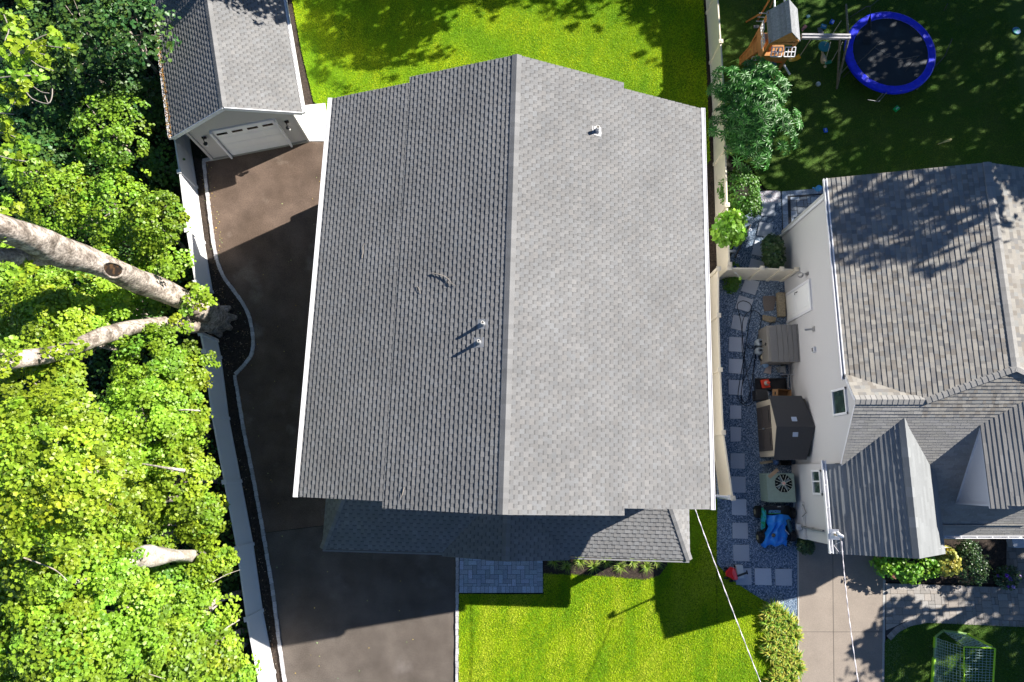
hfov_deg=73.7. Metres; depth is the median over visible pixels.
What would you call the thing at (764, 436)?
door
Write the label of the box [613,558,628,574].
strap leaf clump
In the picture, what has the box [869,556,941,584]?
shrub
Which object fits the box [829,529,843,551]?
service mast
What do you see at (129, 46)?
tree
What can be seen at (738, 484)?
stepping stone
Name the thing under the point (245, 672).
tree
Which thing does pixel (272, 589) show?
kerb
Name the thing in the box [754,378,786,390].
black tray
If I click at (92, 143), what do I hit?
tree
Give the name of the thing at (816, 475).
window
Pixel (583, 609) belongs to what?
front lawn
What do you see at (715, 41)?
vinyl fence
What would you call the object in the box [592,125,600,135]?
vent pipe
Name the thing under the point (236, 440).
wood chips
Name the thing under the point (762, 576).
stepping stone
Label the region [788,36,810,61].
swing
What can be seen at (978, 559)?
shrub
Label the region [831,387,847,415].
window
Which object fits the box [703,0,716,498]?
mulch bed
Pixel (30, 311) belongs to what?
tree
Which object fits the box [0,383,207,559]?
tree
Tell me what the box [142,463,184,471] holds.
broken branch
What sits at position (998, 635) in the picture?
neighbour front lawn
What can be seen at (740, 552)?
stepping stone
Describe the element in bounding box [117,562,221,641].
tree
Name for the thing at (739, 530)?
stepping stone
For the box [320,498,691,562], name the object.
porch
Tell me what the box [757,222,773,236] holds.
stepping stone
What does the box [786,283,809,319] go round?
side door
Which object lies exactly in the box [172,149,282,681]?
mulch bed
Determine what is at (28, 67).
tree
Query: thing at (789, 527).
drain hose
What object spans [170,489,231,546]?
tree
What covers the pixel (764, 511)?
ride on kart
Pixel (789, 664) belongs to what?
golden clump
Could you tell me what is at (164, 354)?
tree
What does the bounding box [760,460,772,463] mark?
cardboard flat
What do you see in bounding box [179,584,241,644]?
tree
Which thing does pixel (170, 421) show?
tree
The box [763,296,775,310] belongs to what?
flagstone
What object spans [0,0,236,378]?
forked tree
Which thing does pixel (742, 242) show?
timber edging
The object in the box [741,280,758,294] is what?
stepping stone
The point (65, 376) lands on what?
tree
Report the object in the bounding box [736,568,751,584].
stepping stone
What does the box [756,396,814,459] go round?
resin shed
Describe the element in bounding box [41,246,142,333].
tree
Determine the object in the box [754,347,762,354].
gas tank
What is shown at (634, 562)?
strap leaf clump
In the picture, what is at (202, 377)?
tree
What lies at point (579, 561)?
strap leaf clump
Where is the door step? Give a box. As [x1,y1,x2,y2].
[776,292,785,316]
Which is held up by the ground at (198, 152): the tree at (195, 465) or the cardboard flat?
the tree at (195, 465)
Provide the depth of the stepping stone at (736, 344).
27.41 m
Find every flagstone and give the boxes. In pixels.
[762,315,775,322]
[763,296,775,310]
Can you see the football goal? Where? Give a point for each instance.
(935, 654)
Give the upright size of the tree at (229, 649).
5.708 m
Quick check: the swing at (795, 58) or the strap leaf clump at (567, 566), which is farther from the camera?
the swing at (795, 58)
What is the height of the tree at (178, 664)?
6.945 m
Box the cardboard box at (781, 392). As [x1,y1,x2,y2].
[772,389,791,395]
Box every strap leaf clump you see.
[547,561,559,570]
[557,560,574,572]
[573,557,585,566]
[586,560,602,575]
[602,558,614,569]
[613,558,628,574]
[628,561,639,568]
[640,559,652,573]
[650,559,666,569]
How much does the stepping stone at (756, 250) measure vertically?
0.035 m
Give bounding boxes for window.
[760,20,764,35]
[761,33,764,48]
[770,47,782,56]
[783,47,795,56]
[811,470,822,494]
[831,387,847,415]
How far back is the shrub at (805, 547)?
25.55 m
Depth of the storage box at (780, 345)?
26.48 m
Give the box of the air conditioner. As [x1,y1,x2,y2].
[759,473,795,507]
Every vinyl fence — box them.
[174,134,213,293]
[197,332,276,681]
[706,0,731,273]
[710,266,735,500]
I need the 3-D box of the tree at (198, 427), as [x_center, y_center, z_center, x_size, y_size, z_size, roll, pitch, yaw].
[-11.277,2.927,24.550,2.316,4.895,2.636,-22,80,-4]
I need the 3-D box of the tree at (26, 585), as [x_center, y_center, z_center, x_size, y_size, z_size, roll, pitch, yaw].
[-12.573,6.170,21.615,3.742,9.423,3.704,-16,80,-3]
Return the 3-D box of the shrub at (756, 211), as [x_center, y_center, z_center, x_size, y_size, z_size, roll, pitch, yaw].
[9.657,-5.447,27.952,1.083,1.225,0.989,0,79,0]
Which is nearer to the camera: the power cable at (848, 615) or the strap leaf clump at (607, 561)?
the power cable at (848, 615)
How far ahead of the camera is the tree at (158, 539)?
22.02 m
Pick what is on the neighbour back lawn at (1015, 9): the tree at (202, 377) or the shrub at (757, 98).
the shrub at (757, 98)
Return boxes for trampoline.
[841,0,951,101]
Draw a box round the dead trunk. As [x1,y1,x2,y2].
[74,544,204,584]
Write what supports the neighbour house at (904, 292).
on the ground at (198, 152)
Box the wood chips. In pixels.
[213,262,275,665]
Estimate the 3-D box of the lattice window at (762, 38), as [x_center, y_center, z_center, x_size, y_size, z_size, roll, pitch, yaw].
[10.163,-12.143,27.636,0.077,0.436,0.435,0,79,0]
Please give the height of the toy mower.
0.550 m
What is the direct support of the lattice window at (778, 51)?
in the play set
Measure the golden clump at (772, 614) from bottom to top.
0.280 m
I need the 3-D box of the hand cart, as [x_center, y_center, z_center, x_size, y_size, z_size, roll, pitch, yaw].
[10.756,1.151,27.030,0.674,0.440,0.502,0,79,0]
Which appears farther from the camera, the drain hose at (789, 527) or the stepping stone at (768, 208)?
the stepping stone at (768, 208)
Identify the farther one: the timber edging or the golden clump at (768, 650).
the timber edging
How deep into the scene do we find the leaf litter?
26.58 m
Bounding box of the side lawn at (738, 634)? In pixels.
[717,565,772,681]
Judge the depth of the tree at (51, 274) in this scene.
22.35 m
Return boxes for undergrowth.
[0,0,255,681]
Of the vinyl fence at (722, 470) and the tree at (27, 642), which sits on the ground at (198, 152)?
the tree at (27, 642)
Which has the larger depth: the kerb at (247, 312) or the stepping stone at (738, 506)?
the kerb at (247, 312)
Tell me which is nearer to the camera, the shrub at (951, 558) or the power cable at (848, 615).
the power cable at (848, 615)
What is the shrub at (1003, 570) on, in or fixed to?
on the planting bed at (995, 550)
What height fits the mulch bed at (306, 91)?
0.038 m
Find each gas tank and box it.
[754,339,762,346]
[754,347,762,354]
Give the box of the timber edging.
[734,224,750,257]
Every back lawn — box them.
[292,0,709,162]
[719,0,1023,191]
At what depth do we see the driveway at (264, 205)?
27.93 m
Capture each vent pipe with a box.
[474,337,483,347]
[478,319,487,328]
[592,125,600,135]
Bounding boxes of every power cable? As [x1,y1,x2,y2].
[695,509,760,681]
[841,541,858,681]
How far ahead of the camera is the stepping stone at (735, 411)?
26.89 m
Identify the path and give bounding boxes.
[304,103,326,140]
[459,558,542,592]
[716,191,796,615]
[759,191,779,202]
[886,545,1023,639]
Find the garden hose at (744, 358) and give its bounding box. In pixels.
[737,301,778,405]
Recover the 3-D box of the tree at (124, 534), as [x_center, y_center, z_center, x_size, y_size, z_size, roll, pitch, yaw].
[-12.025,5.465,22.425,3.382,8.100,3.346,0,79,0]
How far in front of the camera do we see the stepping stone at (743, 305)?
27.73 m
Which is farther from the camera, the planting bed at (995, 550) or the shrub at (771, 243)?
the shrub at (771, 243)
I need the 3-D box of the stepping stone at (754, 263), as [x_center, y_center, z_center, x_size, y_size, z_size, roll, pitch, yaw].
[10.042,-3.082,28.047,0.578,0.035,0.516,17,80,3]
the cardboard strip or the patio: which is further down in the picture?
the cardboard strip
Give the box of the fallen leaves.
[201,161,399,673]
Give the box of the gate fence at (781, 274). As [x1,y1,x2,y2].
[719,266,798,281]
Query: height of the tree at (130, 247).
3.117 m
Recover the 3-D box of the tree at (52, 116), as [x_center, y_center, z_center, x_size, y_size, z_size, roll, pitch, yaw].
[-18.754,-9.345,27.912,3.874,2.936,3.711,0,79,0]
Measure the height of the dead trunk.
8.031 m
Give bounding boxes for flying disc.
[1013,27,1020,33]
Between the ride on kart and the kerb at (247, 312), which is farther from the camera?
the kerb at (247, 312)
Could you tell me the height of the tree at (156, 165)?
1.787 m
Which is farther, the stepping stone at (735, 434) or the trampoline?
the trampoline
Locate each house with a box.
[293,54,715,515]
[779,162,1023,558]
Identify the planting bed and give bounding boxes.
[543,557,666,579]
[885,540,1023,584]
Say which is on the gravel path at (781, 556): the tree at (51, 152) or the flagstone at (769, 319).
the flagstone at (769, 319)
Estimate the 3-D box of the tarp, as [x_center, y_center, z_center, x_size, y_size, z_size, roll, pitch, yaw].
[9.962,7.166,25.743,1.174,0.642,1.262,0,79,0]
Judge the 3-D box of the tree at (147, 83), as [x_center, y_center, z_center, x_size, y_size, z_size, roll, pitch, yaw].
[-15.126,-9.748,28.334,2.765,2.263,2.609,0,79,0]
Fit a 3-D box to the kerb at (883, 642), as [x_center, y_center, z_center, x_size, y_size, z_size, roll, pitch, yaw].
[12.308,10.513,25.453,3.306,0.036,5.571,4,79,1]
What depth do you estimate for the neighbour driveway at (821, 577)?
25.48 m
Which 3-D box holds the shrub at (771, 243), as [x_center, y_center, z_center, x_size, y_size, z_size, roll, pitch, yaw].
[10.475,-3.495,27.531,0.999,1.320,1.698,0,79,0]
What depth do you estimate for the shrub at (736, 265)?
27.64 m
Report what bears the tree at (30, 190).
on the ground at (198, 152)
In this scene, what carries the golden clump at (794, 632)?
on the ground at (198, 152)
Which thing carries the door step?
on the gravel path at (781, 556)
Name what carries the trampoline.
on the neighbour back lawn at (1015, 9)
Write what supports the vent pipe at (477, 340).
on the house at (539, 223)
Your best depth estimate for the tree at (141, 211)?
24.89 m
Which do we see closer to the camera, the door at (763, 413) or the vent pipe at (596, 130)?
the vent pipe at (596, 130)
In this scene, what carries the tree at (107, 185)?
on the ground at (198, 152)
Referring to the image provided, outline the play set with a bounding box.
[739,0,850,88]
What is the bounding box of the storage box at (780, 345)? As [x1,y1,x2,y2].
[758,324,799,364]
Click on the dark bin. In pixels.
(760, 395)
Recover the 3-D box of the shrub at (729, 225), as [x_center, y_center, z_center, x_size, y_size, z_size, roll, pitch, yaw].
[8.541,-4.363,27.311,1.564,2.072,1.644,0,79,0]
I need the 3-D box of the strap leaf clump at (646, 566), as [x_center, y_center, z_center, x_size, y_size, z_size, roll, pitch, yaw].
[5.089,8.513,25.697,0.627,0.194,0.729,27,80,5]
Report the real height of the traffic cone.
0.460 m
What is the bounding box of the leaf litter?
[151,3,171,137]
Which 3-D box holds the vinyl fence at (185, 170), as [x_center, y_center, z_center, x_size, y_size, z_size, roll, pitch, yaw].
[-13.021,-5.482,27.730,0.210,1.615,7.202,-13,79,-2]
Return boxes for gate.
[715,494,730,499]
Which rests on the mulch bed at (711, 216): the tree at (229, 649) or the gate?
the gate
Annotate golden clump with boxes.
[757,597,790,632]
[757,628,794,666]
[764,665,799,681]
[769,611,803,646]
[771,644,807,681]
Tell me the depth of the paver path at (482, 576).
25.73 m
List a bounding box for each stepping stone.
[728,359,742,373]
[728,380,742,394]
[729,337,743,351]
[730,405,740,418]
[730,427,740,441]
[730,453,744,468]
[731,315,747,331]
[731,476,745,492]
[732,499,746,514]
[732,523,747,538]
[733,545,749,560]
[735,295,752,311]
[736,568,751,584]
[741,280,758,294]
[749,258,763,267]
[752,240,762,256]
[754,568,771,584]
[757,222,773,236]
[761,202,774,215]
[775,569,791,585]
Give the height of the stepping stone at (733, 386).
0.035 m
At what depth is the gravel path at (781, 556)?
26.74 m
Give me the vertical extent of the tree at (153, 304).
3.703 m
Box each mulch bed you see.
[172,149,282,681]
[287,0,312,104]
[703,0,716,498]
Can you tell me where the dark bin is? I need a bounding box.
[752,389,768,400]
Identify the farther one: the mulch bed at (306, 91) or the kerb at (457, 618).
the mulch bed at (306, 91)
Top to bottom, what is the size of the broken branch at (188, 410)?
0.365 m
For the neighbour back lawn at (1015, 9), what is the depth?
29.48 m
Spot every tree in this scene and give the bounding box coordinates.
[0,0,94,86]
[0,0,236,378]
[0,68,93,150]
[0,132,81,202]
[0,243,93,315]
[0,266,143,384]
[0,343,146,450]
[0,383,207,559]
[0,479,188,621]
[0,566,129,681]
[10,161,106,238]
[21,544,178,681]
[28,404,166,479]
[30,0,136,87]
[30,454,177,574]
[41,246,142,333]
[60,40,143,111]
[63,89,154,177]
[66,162,150,248]
[76,205,170,269]
[76,601,224,681]
[87,374,209,478]
[88,0,181,75]
[93,269,170,348]
[104,490,178,569]
[107,322,200,415]
[113,74,165,133]
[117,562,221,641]
[119,185,190,258]
[123,235,196,280]
[123,440,222,530]
[138,610,247,681]
[141,141,184,186]
[141,380,213,451]
[157,339,220,396]
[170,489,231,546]
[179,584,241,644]
[183,537,239,592]
[210,638,261,681]
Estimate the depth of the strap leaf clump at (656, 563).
25.72 m
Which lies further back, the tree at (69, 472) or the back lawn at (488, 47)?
the back lawn at (488, 47)
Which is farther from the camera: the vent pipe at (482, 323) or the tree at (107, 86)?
the tree at (107, 86)
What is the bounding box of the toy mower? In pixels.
[724,565,747,581]
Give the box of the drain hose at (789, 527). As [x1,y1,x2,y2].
[786,519,797,541]
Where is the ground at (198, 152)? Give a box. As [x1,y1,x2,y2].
[0,0,1023,681]
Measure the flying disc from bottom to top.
0.038 m
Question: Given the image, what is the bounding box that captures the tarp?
[761,514,790,547]
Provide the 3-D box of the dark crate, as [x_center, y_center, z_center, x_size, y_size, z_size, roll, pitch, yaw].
[10.515,4.710,26.390,0.437,0.350,0.189,0,79,0]
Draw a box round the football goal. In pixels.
[930,629,995,681]
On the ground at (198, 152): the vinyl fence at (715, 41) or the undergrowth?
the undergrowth
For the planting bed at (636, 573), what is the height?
0.070 m
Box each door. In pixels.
[213,121,287,154]
[756,405,770,429]
[758,428,772,451]
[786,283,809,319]
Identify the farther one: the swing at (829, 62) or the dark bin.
the swing at (829, 62)
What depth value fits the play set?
27.53 m
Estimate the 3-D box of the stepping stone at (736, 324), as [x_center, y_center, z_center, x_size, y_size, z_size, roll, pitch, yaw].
[9.189,-0.728,27.594,0.594,0.035,0.613,15,79,3]
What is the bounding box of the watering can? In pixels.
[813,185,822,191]
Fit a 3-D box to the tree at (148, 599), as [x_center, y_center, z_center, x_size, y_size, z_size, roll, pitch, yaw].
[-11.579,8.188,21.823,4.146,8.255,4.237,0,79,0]
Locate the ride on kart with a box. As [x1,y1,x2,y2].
[753,505,796,543]
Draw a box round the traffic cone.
[760,379,769,387]
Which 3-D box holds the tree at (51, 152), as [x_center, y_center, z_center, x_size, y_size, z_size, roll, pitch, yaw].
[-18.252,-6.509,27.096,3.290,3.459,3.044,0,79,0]
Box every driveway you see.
[206,141,325,532]
[265,526,455,681]
[797,541,884,681]
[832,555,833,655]
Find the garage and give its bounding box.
[151,0,309,160]
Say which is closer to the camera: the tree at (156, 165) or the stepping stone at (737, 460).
the stepping stone at (737, 460)
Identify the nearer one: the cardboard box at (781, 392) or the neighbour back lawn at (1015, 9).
the cardboard box at (781, 392)
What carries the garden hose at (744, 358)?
on the gravel path at (781, 556)
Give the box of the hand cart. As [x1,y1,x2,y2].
[776,363,793,376]
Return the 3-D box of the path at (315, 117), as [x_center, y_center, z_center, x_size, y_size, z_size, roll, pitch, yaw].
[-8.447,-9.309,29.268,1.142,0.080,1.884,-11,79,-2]
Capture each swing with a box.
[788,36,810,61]
[818,21,840,51]
[824,42,842,63]
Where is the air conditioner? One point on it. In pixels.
(778, 487)
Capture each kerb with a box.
[202,161,254,374]
[233,375,286,681]
[455,558,458,681]
[797,550,885,681]
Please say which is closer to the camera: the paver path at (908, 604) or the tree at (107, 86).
the paver path at (908, 604)
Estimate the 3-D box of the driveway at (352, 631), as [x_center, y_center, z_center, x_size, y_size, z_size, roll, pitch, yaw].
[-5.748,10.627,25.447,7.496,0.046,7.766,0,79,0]
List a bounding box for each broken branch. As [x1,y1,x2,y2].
[0,549,67,580]
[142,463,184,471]
[177,409,199,411]
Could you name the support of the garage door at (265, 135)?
in the garage
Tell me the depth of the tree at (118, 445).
20.88 m
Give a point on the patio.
(795, 203)
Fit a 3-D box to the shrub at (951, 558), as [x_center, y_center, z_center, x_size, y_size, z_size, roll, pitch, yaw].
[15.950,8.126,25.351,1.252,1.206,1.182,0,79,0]
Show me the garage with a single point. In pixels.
(232, 80)
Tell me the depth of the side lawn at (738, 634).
25.35 m
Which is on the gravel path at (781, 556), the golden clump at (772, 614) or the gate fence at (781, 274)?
the gate fence at (781, 274)
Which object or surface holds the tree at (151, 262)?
on the ground at (198, 152)
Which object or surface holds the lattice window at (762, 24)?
in the play set
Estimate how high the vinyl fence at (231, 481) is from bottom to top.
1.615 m
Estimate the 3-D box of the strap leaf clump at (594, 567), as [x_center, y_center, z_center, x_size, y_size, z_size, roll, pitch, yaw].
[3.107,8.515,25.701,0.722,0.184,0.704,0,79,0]
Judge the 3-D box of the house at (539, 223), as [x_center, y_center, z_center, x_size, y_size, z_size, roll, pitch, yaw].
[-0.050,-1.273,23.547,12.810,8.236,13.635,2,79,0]
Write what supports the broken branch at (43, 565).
attached to the tree at (26, 585)
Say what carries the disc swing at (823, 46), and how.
hanging from the play set
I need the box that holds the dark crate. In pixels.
[778,460,791,464]
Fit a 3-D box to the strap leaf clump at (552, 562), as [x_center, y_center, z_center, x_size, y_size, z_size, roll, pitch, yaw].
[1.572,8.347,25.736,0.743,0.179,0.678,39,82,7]
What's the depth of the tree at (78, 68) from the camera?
25.33 m
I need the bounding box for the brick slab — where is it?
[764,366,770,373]
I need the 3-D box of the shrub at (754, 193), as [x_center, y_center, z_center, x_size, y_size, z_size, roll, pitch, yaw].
[9.170,-6.033,27.770,1.766,1.810,2.196,0,79,0]
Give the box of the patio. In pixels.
[782,188,822,228]
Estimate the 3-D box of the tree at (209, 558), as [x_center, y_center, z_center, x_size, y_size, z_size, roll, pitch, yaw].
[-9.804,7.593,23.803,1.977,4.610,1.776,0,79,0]
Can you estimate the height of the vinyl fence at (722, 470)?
1.615 m
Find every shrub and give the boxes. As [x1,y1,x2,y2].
[706,56,803,174]
[709,208,747,248]
[717,167,761,215]
[722,276,742,293]
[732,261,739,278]
[738,195,763,217]
[760,232,786,267]
[795,538,815,555]
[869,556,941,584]
[924,546,962,576]
[952,539,990,586]
[991,565,1021,590]
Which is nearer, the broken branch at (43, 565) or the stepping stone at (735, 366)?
the broken branch at (43, 565)
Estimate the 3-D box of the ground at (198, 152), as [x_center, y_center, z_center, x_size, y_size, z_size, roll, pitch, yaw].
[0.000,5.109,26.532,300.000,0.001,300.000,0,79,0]
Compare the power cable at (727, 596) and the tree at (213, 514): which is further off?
the tree at (213, 514)
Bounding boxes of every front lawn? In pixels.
[459,499,716,681]
[884,622,1023,681]
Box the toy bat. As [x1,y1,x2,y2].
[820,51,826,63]
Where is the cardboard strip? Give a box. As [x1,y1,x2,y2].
[768,468,778,477]
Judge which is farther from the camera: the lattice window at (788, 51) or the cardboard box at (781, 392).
the lattice window at (788, 51)

